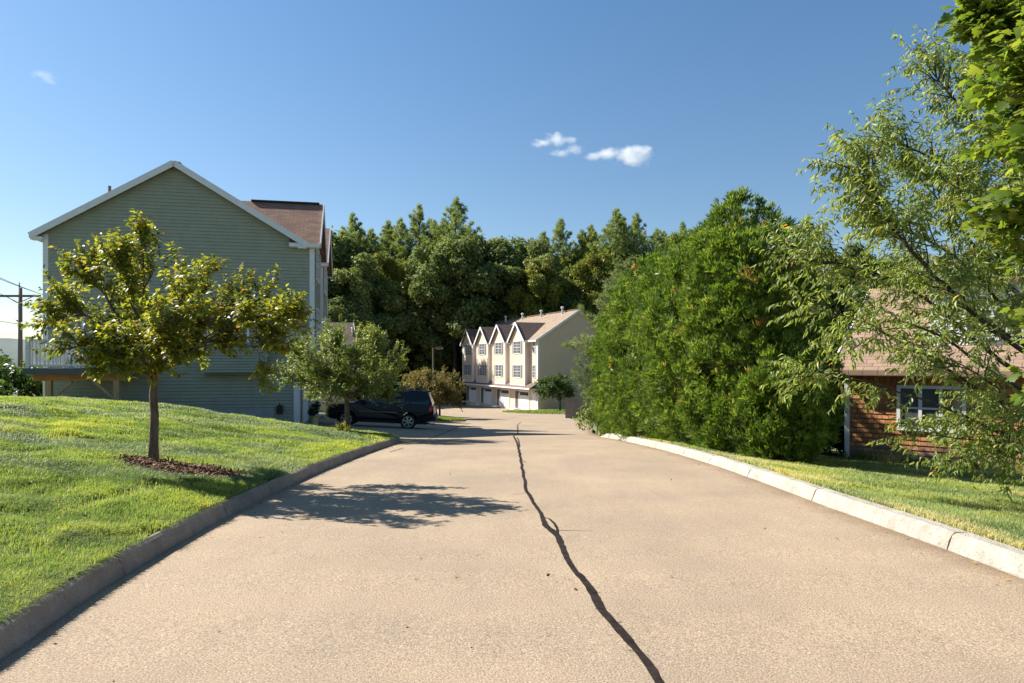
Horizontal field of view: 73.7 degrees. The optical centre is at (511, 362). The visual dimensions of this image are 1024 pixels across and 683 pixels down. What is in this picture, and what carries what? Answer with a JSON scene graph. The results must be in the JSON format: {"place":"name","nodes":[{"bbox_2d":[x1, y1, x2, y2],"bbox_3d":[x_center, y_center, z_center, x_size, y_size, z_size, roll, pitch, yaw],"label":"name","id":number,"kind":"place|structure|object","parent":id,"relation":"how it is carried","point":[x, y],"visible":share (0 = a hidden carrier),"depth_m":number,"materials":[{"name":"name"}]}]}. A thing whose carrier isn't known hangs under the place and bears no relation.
{"place":"outdoors","nodes":[
{"label":"outdoors","id":0,"kind":"place"},
{"bbox_2d":[0,338,39,367],"bbox_3d":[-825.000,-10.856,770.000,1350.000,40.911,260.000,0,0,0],"label":"hill","id":1,"kind":"structure","parent":0,"point":[9,346],"depth_m":682.54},
{"bbox_2d":[63,341,83,367],"bbox_3d":[-16.088,-0.310,25.026,0.550,1.020,0.657,0,0,-20],"label":"patio chair","id":2,"kind":"object","parent":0,"point":[70,356],"visible":0.26,"depth_m":24.80,"materials":[{"name":"plastic"}]},
{"bbox_2d":[0,395,399,623],"bbox_3d":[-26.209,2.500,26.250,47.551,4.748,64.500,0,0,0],"label":"lawn","id":3,"kind":"structure","parent":0,"point":[160,441],"depth_m":8.11,"materials":[{"name":"plant"}]},
{"bbox_2d":[0,355,30,395],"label":"bush","id":4,"kind":"object","parent":3,"relation":"on","point":[7,383],"visible":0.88,"depth_m":31.45,"materials":[{"name":"green plant"}]},
{"bbox_2d":[12,357,42,396],"bbox_3d":[-21.805,0.896,33.680,5.219,3.402,5.620,0,0,0],"label":"bush","id":5,"kind":"object","parent":3,"relation":"on","point":[35,388],"visible":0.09,"depth_m":32.08,"materials":[{"name":"green plant"}]},
{"bbox_2d":[22,337,142,400],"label":"wooden deck","id":6,"kind":"structure","parent":3,"relation":"on","point":[48,376],"depth_m":23.98,"materials":[{"name":"wood"}]},
{"bbox_2d":[107,454,246,477],"bbox_3d":[-4.483,1.409,9.170,2.026,0.332,1.076,0,0,10],"label":"mulch bed","id":7,"kind":"object","parent":3,"relation":"on","point":[172,465],"visible":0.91,"depth_m":9.05,"materials":[{"name":"brown wood"}]},
{"bbox_2d":[14,208,318,459],"bbox_3d":[-4.618,-0.327,9.391,4.204,3.583,3.239,0,0,0],"label":"crab apple tree","id":8,"kind":"object","parent":7,"relation":"on","point":[144,323],"visible":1,"depth_m":8.78,"materials":[{"name":"green plant"}]},
{"bbox_2d":[268,314,410,430],"bbox_3d":[-5.378,0.405,21.249,4.490,3.726,4.478,0,0,0],"label":"young tree","id":9,"kind":"object","parent":3,"relation":"on","point":[338,382],"visible":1,"depth_m":20.73,"materials":[{"name":"green plant"}]},
{"bbox_2d":[330,421,357,430],"bbox_3d":[-5.205,1.946,20.753,1.115,0.450,1.125,0,0,0],"label":"sprout","id":10,"kind":"object","parent":3,"relation":"on","point":[341,426],"visible":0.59,"depth_m":20.83,"materials":[{"name":"green plant"}]},
{"bbox_2d":[8,370,465,400],"bbox_3d":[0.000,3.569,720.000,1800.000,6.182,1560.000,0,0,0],"label":"ground","id":11,"kind":"structure","parent":0,"point":[35,395],"depth_m":142.29,"materials":[{"name":"green plant"}]},
{"bbox_2d":[0,283,40,395],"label":"utility pole","id":12,"kind":"object","parent":11,"relation":"on","point":[20,332],"visible":0.78,"depth_m":61.85,"materials":[{"name":"brown wood"}]},
{"bbox_2d":[28,160,332,425],"bbox_3d":[-14.636,-1.230,33.734,11.132,13.960,12.842,0,0,-12],"label":"townhouse row","id":13,"kind":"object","parent":11,"relation":"on","point":[194,215],"visible":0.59,"depth_m":28.08,"materials":[{"name":"green"}]},
{"bbox_2d":[60,307,105,355],"bbox_3d":[-17.051,-1.200,27.126,1.640,2.040,0.060,0,0,-12],"label":"window","id":14,"kind":"structure","parent":13,"relation":"in","point":[79,322],"depth_m":27.13,"materials":[{"name":"glass"}]},
{"bbox_2d":[232,308,268,341],"bbox_3d":[-10.982,-1.545,28.414,1.640,1.490,0.060,0,0,-12],"label":"window","id":15,"kind":"structure","parent":13,"relation":"in","point":[249,332],"depth_m":28.44,"materials":[{"name":"glass"}]},
{"bbox_2d":[303,375,307,423],"bbox_3d":[-9.561,1.625,31.571,0.060,2.250,2.720,0,0,-12],"label":"garage door","id":16,"kind":"structure","parent":13,"relation":"in","point":[305,402],"depth_m":31.58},
{"bbox_2d":[299,379,317,425],"bbox_3d":[-8.800,1.700,29.555,0.700,2.300,1.200,0,0,-12],"label":"entry door","id":17,"kind":"structure","parent":13,"relation":"in","point":[301,390],"depth_m":29.65,"materials":[{"name":"paint"}]},
{"bbox_2d":[319,322,356,410],"bbox_3d":[-21.442,0.895,64.874,11.824,10.610,12.691,0,0,-21],"label":"townhouse row","id":18,"kind":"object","parent":11,"relation":"on","point":[350,330],"visible":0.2,"depth_m":61.64,"materials":[{"name":"beige"}]},
{"bbox_2d":[328,299,369,361],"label":"broadleaf tree","id":19,"kind":"object","parent":11,"relation":"on","point":[334,312],"visible":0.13,"depth_m":87.17,"materials":[{"name":"green plant"}]},
{"bbox_2d":[328,292,376,361],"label":"broadleaf tree","id":20,"kind":"object","parent":11,"relation":"on","point":[356,303],"visible":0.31,"depth_m":90.99,"materials":[{"name":"green plant"}]},
{"bbox_2d":[328,225,379,312],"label":"broadleaf tree","id":21,"kind":"object","parent":11,"relation":"on","point":[343,251],"visible":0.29,"depth_m":97.61,"materials":[{"name":"green plant"}]},
{"bbox_2d":[338,211,374,254],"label":"pine tree","id":22,"kind":"object","parent":11,"relation":"on","point":[352,226],"visible":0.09,"depth_m":117.84,"materials":[{"name":"green plant"}]},
{"bbox_2d":[353,226,373,392],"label":"pine tree","id":23,"kind":"object","parent":11,"relation":"on","point":[368,238],"visible":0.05,"depth_m":120.01,"materials":[{"name":"green plant"}]},
{"bbox_2d":[328,252,409,400],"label":"broadleaf tree","id":24,"kind":"object","parent":11,"relation":"on","point":[363,282],"visible":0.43,"depth_m":94.68,"materials":[{"name":"green plant"}]},
{"bbox_2d":[365,229,378,253],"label":"pine tree","id":25,"kind":"object","parent":11,"relation":"on","point":[372,234],"visible":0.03,"depth_m":129.52,"materials":[{"name":"green plant"}]},
{"bbox_2d":[362,316,392,381],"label":"broadleaf tree","id":26,"kind":"object","parent":11,"relation":"on","point":[390,343],"visible":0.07,"depth_m":92.66,"materials":[{"name":"green plant"}]},
{"bbox_2d":[365,219,397,387],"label":"pine tree","id":27,"kind":"object","parent":11,"relation":"on","point":[387,226],"visible":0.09,"depth_m":118.70,"materials":[{"name":"green plant"}]},
{"bbox_2d":[376,229,399,254],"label":"pine tree","id":28,"kind":"object","parent":11,"relation":"on","point":[385,241],"visible":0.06,"depth_m":117.79,"materials":[{"name":"green plant"}]},
{"bbox_2d":[372,248,408,385],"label":"broadleaf tree","id":29,"kind":"object","parent":11,"relation":"on","point":[392,253],"visible":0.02,"depth_m":114.87,"materials":[{"name":"green plant"}]},
{"bbox_2d":[370,250,417,384],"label":"broadleaf tree","id":30,"kind":"object","parent":11,"relation":"on","point":[391,268],"visible":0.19,"depth_m":104.02,"materials":[{"name":"green plant"}]},
{"bbox_2d":[374,303,414,361],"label":"broadleaf tree","id":31,"kind":"object","parent":11,"relation":"on","point":[399,337],"visible":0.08,"depth_m":101.04,"materials":[{"name":"green plant"}]},
{"bbox_2d":[381,217,412,378],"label":"pine tree","id":32,"kind":"object","parent":11,"relation":"on","point":[403,248],"visible":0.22,"depth_m":115.67,"materials":[{"name":"green plant"}]},
{"bbox_2d":[394,353,418,379],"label":"broadleaf tree","id":33,"kind":"object","parent":11,"relation":"on","point":[409,355],"visible":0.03,"depth_m":107.36,"materials":[{"name":"green plant"}]},
{"bbox_2d":[354,349,465,403],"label":"undergrowth","id":34,"kind":"object","parent":11,"relation":"on","point":[410,366],"visible":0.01,"depth_m":105.40,"materials":[{"name":"green plant"}]},
{"bbox_2d":[396,203,437,260],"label":"pine tree","id":35,"kind":"object","parent":11,"relation":"on","point":[416,230],"visible":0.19,"depth_m":116.60,"materials":[{"name":"green plant"}]},
{"bbox_2d":[406,219,444,398],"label":"pine tree","id":36,"kind":"object","parent":11,"relation":"on","point":[421,237],"visible":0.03,"depth_m":115.20,"materials":[{"name":"green plant"}]},
{"bbox_2d":[413,345,461,380],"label":"broadleaf tree","id":37,"kind":"object","parent":11,"relation":"on","point":[447,359],"visible":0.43,"depth_m":102.09,"materials":[{"name":"green plant"}]},
{"bbox_2d":[401,289,479,401],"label":"broadleaf tree","id":38,"kind":"object","parent":11,"relation":"on","point":[432,339],"visible":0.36,"depth_m":99.68,"materials":[{"name":"green plant"}]},
{"bbox_2d":[420,327,461,372],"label":"broadleaf tree","id":39,"kind":"object","parent":11,"relation":"on","point":[451,350],"visible":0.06,"depth_m":102.90,"materials":[{"name":"green plant"}]},
{"bbox_2d":[397,232,506,403],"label":"broadleaf tree","id":40,"kind":"object","parent":11,"relation":"on","point":[433,275],"visible":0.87,"depth_m":97.20,"materials":[{"name":"green plant"}]},
{"bbox_2d":[425,195,480,249],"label":"pine tree","id":41,"kind":"object","parent":11,"relation":"on","point":[455,224],"visible":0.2,"depth_m":112.31,"materials":[{"name":"green plant"}]},
{"bbox_2d":[452,230,526,340],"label":"broadleaf tree","id":42,"kind":"object","parent":11,"relation":"on","point":[497,243],"visible":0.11,"depth_m":102.45,"materials":[{"name":"green plant"}]},
{"bbox_2d":[487,235,541,302],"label":"broadleaf tree","id":43,"kind":"object","parent":11,"relation":"on","point":[520,246],"visible":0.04,"depth_m":108.95,"materials":[{"name":"green plant"}]},
{"bbox_2d":[479,237,560,324],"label":"broadleaf tree","id":44,"kind":"object","parent":11,"relation":"on","point":[514,275],"visible":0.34,"depth_m":101.29,"materials":[{"name":"green plant"}]},
{"bbox_2d":[460,306,596,409],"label":"townhouse row","id":45,"kind":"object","parent":11,"relation":"on","point":[506,363],"visible":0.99,"depth_m":79.23,"materials":[{"name":"beige"}]},
{"bbox_2d":[470,385,476,401],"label":"garage door","id":46,"kind":"structure","parent":45,"relation":"in","point":[473,389],"depth_m":93.97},
{"bbox_2d":[484,387,491,404],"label":"garage door","id":47,"kind":"structure","parent":45,"relation":"in","point":[487,390],"depth_m":88.79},
{"bbox_2d":[492,388,500,406],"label":"entry door","id":48,"kind":"structure","parent":45,"relation":"in","point":[498,389],"depth_m":85.62,"materials":[{"name":"paint"}]},
{"bbox_2d":[501,388,509,407],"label":"garage door","id":49,"kind":"structure","parent":45,"relation":"in","point":[505,393],"depth_m":83.51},
{"bbox_2d":[509,390,518,409],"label":"entry door","id":50,"kind":"structure","parent":45,"relation":"in","point":[516,391],"depth_m":80.20,"materials":[{"name":"paint"}]},
{"bbox_2d":[519,390,528,409],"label":"garage door","id":51,"kind":"structure","parent":45,"relation":"in","point":[523,394],"depth_m":78.36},
{"bbox_2d":[532,392,535,409],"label":"side door","id":52,"kind":"structure","parent":45,"relation":"in","point":[533,395],"depth_m":75.89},
{"bbox_2d":[506,256,573,318],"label":"broadleaf tree","id":53,"kind":"object","parent":11,"relation":"on","point":[540,273],"visible":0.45,"depth_m":97.10,"materials":[{"name":"green plant"}]},
{"bbox_2d":[538,230,566,272],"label":"pine tree","id":54,"kind":"object","parent":11,"relation":"on","point":[543,235],"visible":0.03,"depth_m":117.08,"materials":[{"name":"green plant"}]},
{"bbox_2d":[546,218,578,278],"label":"pine tree","id":55,"kind":"object","parent":11,"relation":"on","point":[559,236],"visible":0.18,"depth_m":115.40,"materials":[{"name":"green plant"}]},
{"bbox_2d":[542,273,589,312],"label":"broadleaf tree","id":56,"kind":"object","parent":11,"relation":"on","point":[566,300],"visible":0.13,"depth_m":98.81,"materials":[{"name":"green plant"}]},
{"bbox_2d":[557,253,585,281],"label":"broadleaf tree","id":57,"kind":"object","parent":11,"relation":"on","point":[573,263],"visible":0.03,"depth_m":114.19,"materials":[{"name":"green plant"}]},
{"bbox_2d":[559,229,596,280],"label":"pine tree","id":58,"kind":"object","parent":11,"relation":"on","point":[580,236],"visible":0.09,"depth_m":116.06,"materials":[{"name":"green plant"}]},
{"bbox_2d":[550,250,616,320],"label":"broadleaf tree","id":59,"kind":"object","parent":11,"relation":"on","point":[593,270],"visible":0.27,"depth_m":97.59,"materials":[{"name":"green plant"}]},
{"bbox_2d":[575,224,612,276],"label":"pine tree","id":60,"kind":"object","parent":11,"relation":"on","point":[591,233],"visible":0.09,"depth_m":116.24,"materials":[{"name":"green plant"}]},
{"bbox_2d":[584,208,643,271],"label":"pine tree","id":61,"kind":"object","parent":11,"relation":"on","point":[618,238],"visible":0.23,"depth_m":110.94,"materials":[{"name":"green plant"}]},
{"bbox_2d":[590,253,643,305],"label":"broadleaf tree","id":62,"kind":"object","parent":11,"relation":"on","point":[629,262],"visible":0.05,"depth_m":96.48,"materials":[{"name":"green plant"}]},
{"bbox_2d":[608,221,644,265],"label":"pine tree","id":63,"kind":"object","parent":11,"relation":"on","point":[635,235],"visible":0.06,"depth_m":113.23,"materials":[{"name":"green plant"}]},
{"bbox_2d":[625,212,662,257],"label":"pine tree","id":64,"kind":"object","parent":11,"relation":"on","point":[636,226],"visible":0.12,"depth_m":114.90,"materials":[{"name":"green plant"}]},
{"bbox_2d":[641,227,667,265],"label":"pine tree","id":65,"kind":"object","parent":11,"relation":"on","point":[654,242],"visible":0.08,"depth_m":112.03,"materials":[{"name":"green plant"}]},
{"bbox_2d":[789,217,832,272],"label":"pine tree","id":66,"kind":"object","parent":11,"relation":"on","point":[801,224],"visible":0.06,"depth_m":92.80,"materials":[{"name":"green plant"}]},
{"bbox_2d":[826,242,889,291],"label":"broadleaf tree","id":67,"kind":"object","parent":11,"relation":"on","point":[853,250],"visible":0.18,"depth_m":60.54,"materials":[{"name":"green plant"}]},
{"bbox_2d":[878,252,920,283],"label":"broadleaf tree","id":68,"kind":"object","parent":11,"relation":"on","point":[896,257],"visible":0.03,"depth_m":65.64,"materials":[{"name":"green plant"}]},
{"bbox_2d":[889,255,957,287],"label":"broadleaf tree","id":69,"kind":"object","parent":11,"relation":"on","point":[927,272],"depth_m":57.79,"materials":[{"name":"green plant"}]},
{"bbox_2d":[404,414,465,420],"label":"grass","id":70,"kind":"structure","parent":0,"point":[449,418],"depth_m":47.03,"materials":[{"name":"green plant"}]},
{"bbox_2d":[436,419,465,421],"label":"lawn","id":71,"kind":"structure","parent":0,"point":[450,420],"depth_m":45.93,"materials":[{"name":"plant"}]},
{"bbox_2d":[403,364,468,415],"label":"young tree","id":72,"kind":"object","parent":71,"relation":"on","point":[444,388],"visible":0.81,"depth_m":51.26,"materials":[{"name":"green plant"}]},
{"bbox_2d":[0,0,1022,338],"label":"sky","id":73,"kind":"structure","parent":0,"point":[535,114],"materials":[{"name":"blue"}]},
{"bbox_2d":[0,402,1023,682],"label":"road","id":74,"kind":"structure","parent":0,"point":[280,588],"depth_m":4.83,"materials":[{"name":"beige asphalt"}]},
{"bbox_2d":[0,436,400,660],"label":"kerb","id":75,"kind":"structure","parent":74,"relation":"on","point":[17,631],"depth_m":5.26,"materials":[{"name":"grey concrete"}]},
{"bbox_2d":[307,400,320,423],"bbox_3d":[-8.702,2.228,30.003,0.638,1.145,0.562,0,0,0],"label":"potted plant","id":76,"kind":"object","parent":74,"relation":"on","point":[313,417],"visible":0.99,"depth_m":29.90,"materials":[{"name":"green plant"}]},
{"bbox_2d":[326,387,437,428],"bbox_3d":[-6.443,2.225,34.333,5.380,1.999,2.440,3,0,-3],"label":"parked car","id":77,"kind":"object","parent":74,"relation":"on","point":[419,406],"visible":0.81,"depth_m":33.43,"materials":[{"name":"paint"}]},
{"bbox_2d":[400,368,430,388],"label":"young tree","id":78,"kind":"object","parent":74,"relation":"on","point":[404,378],"visible":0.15,"depth_m":55.89,"materials":[{"name":"green plant"}]},
{"bbox_2d":[391,423,663,682],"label":"road crack seal","id":79,"kind":"object","parent":74,"relation":"on","point":[621,631],"visible":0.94,"depth_m":4.71,"materials":[{"name":"black asphalt"}]},
{"bbox_2d":[601,433,1023,578],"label":"kerb","id":80,"kind":"structure","parent":74,"relation":"on","point":[1006,558],"depth_m":6.88,"materials":[{"name":"concrete"}]},
{"bbox_2d":[503,409,564,413],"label":"lawn","id":81,"kind":"structure","parent":0,"point":[534,413],"depth_m":65.98,"materials":[{"name":"plant"}]},
{"bbox_2d":[532,372,576,410],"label":"young tree","id":82,"kind":"object","parent":81,"relation":"on","point":[558,389],"visible":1,"depth_m":69.31,"materials":[{"name":"green plant"}]},
{"bbox_2d":[572,417,1023,549],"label":"lawn","id":83,"kind":"structure","parent":0,"point":[833,453],"depth_m":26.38,"materials":[{"name":"plant"}]},
{"bbox_2d":[0,425,1023,679],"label":"leaf litter","id":84,"kind":"object","parent":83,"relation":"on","point":[484,471],"visible":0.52,"depth_m":7.04,"materials":[{"name":"brown plant"}]},
{"bbox_2d":[565,398,596,418],"bbox_3d":[5.503,3.742,54.005,2.561,1.916,0.190,0,0,4],"label":"wooden fence","id":85,"kind":"object","parent":83,"relation":"on","point":[572,405],"visible":0.38,"depth_m":53.95,"materials":[{"name":"grey wood"}]},
{"bbox_2d":[572,400,613,433],"bbox_3d":[3.809,2.251,27.728,2.111,1.618,2.432,0,0,36],"label":"leafy shrub","id":86,"kind":"object","parent":83,"relation":"on","point":[586,415],"visible":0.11,"depth_m":27.46,"materials":[{"name":"green plant"}]},
{"bbox_2d":[561,262,635,407],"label":"white pine","id":87,"kind":"object","parent":83,"relation":"on","point":[619,270],"visible":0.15,"depth_m":30.56,"materials":[{"name":"green plant"}]},
{"bbox_2d":[586,304,626,435],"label":"arborvitae","id":88,"kind":"object","parent":83,"relation":"on","point":[594,349],"visible":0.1,"depth_m":24.62,"materials":[{"name":"green plant"}]},
{"bbox_2d":[592,267,648,433],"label":"arborvitae","id":89,"kind":"object","parent":83,"relation":"on","point":[606,315],"visible":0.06,"depth_m":22.76,"materials":[{"name":"green plant"}]},
{"bbox_2d":[596,252,675,440],"bbox_3d":[4.408,-0.402,20.831,3.550,6.142,3.637,0,0,-25],"label":"arborvitae","id":90,"kind":"object","parent":83,"relation":"on","point":[613,340],"visible":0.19,"depth_m":20.64,"materials":[{"name":"green plant"}]},
{"bbox_2d":[626,411,653,436],"bbox_3d":[4.177,1.940,21.239,1.221,1.103,1.914,0,0,-13],"label":"leafy shrub","id":91,"kind":"object","parent":83,"relation":"on","point":[640,433],"visible":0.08,"depth_m":20.91,"materials":[{"name":"green plant"}]},
{"bbox_2d":[616,229,725,439],"bbox_3d":[4.747,-0.625,18.790,3.587,6.320,3.477,0,0,-44],"label":"arborvitae","id":92,"kind":"object","parent":83,"relation":"on","point":[634,353],"visible":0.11,"depth_m":18.64,"materials":[{"name":"green plant"}]},
{"bbox_2d":[635,219,772,446],"bbox_3d":[4.971,-0.626,16.925,3.811,6.120,3.906,0,0,38],"label":"arborvitae","id":93,"kind":"object","parent":83,"relation":"on","point":[657,304],"visible":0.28,"depth_m":16.44,"materials":[{"name":"green plant"}]},
{"bbox_2d":[670,185,828,456],"bbox_3d":[5.099,-0.848,15.314,3.195,6.219,3.695,0,0,-21],"label":"arborvitae","id":94,"kind":"object","parent":83,"relation":"on","point":[703,428],"visible":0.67,"depth_m":14.50,"materials":[{"name":"green plant"}]},
{"bbox_2d":[720,324,835,463],"bbox_3d":[5.494,0.772,14.060,2.353,3.185,2.159,0,0,6],"label":"arborvitae","id":95,"kind":"object","parent":83,"relation":"on","point":[812,434],"visible":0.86,"depth_m":13.55,"materials":[{"name":"green plant"}]},
{"bbox_2d":[707,255,848,456],"bbox_3d":[5.989,-0.097,15.621,3.137,5.087,2.940,0,0,31],"label":"arborvitae","id":96,"kind":"object","parent":83,"relation":"on","point":[839,421],"visible":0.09,"depth_m":15.01,"materials":[{"name":"green plant"}]},
{"bbox_2d":[818,288,859,452],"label":"hemlock","id":97,"kind":"object","parent":83,"relation":"on","point":[838,307],"visible":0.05,"depth_m":22.87,"materials":[{"name":"green plant"}]},
{"bbox_2d":[818,278,866,315],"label":"broadleaf tree","id":98,"kind":"object","parent":83,"relation":"on","point":[859,293],"visible":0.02,"depth_m":48.67,"materials":[{"name":"green plant"}]},
{"bbox_2d":[837,449,888,462],"bbox_3d":[9.360,2.492,18.396,1.736,0.387,1.556,0,0,0],"label":"weed","id":99,"kind":"object","parent":83,"relation":"on","point":[860,455],"visible":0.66,"depth_m":18.26,"materials":[{"name":"green plant"}]},
{"bbox_2d":[749,20,1023,505],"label":"willow tree","id":100,"kind":"object","parent":83,"relation":"on","point":[877,222],"visible":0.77,"depth_m":8.80,"materials":[{"name":"green plant"}]},
{"bbox_2d":[867,450,923,462],"bbox_3d":[9.953,2.444,17.784,1.376,0.463,2.007,0,0,-35],"label":"weed","id":101,"kind":"object","parent":83,"relation":"on","point":[891,460],"visible":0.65,"depth_m":17.86,"materials":[{"name":"green plant"}]},
{"bbox_2d":[837,273,1023,469],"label":"shingled cottage","id":102,"kind":"structure","parent":83,"relation":"on","point":[862,429],"depth_m":18.08,"materials":[{"name":"brown brick"}]},
{"bbox_2d":[896,385,965,433],"bbox_3d":[10.788,1.190,17.604,1.550,1.190,0.060,0,0,42],"label":"window","id":103,"kind":"structure","parent":102,"relation":"in","point":[919,408],"depth_m":17.69,"materials":[{"name":"white glass"}]},
{"bbox_2d":[929,0,1023,405],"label":"maple tree","id":104,"kind":"object","parent":83,"relation":"on","point":[994,29],"visible":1,"depth_m":4.30,"materials":[{"name":"green plant"}]},
{"bbox_2d":[958,245,1022,277],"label":"broadleaf tree","id":105,"kind":"object","parent":83,"relation":"on","point":[997,252],"visible":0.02,"depth_m":55.23,"materials":[{"name":"green plant"}]},
{"bbox_2d":[992,461,1023,473],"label":"weed","id":106,"kind":"object","parent":83,"relation":"on","point":[1020,469],"visible":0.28,"depth_m":15.73,"materials":[{"name":"green plant"}]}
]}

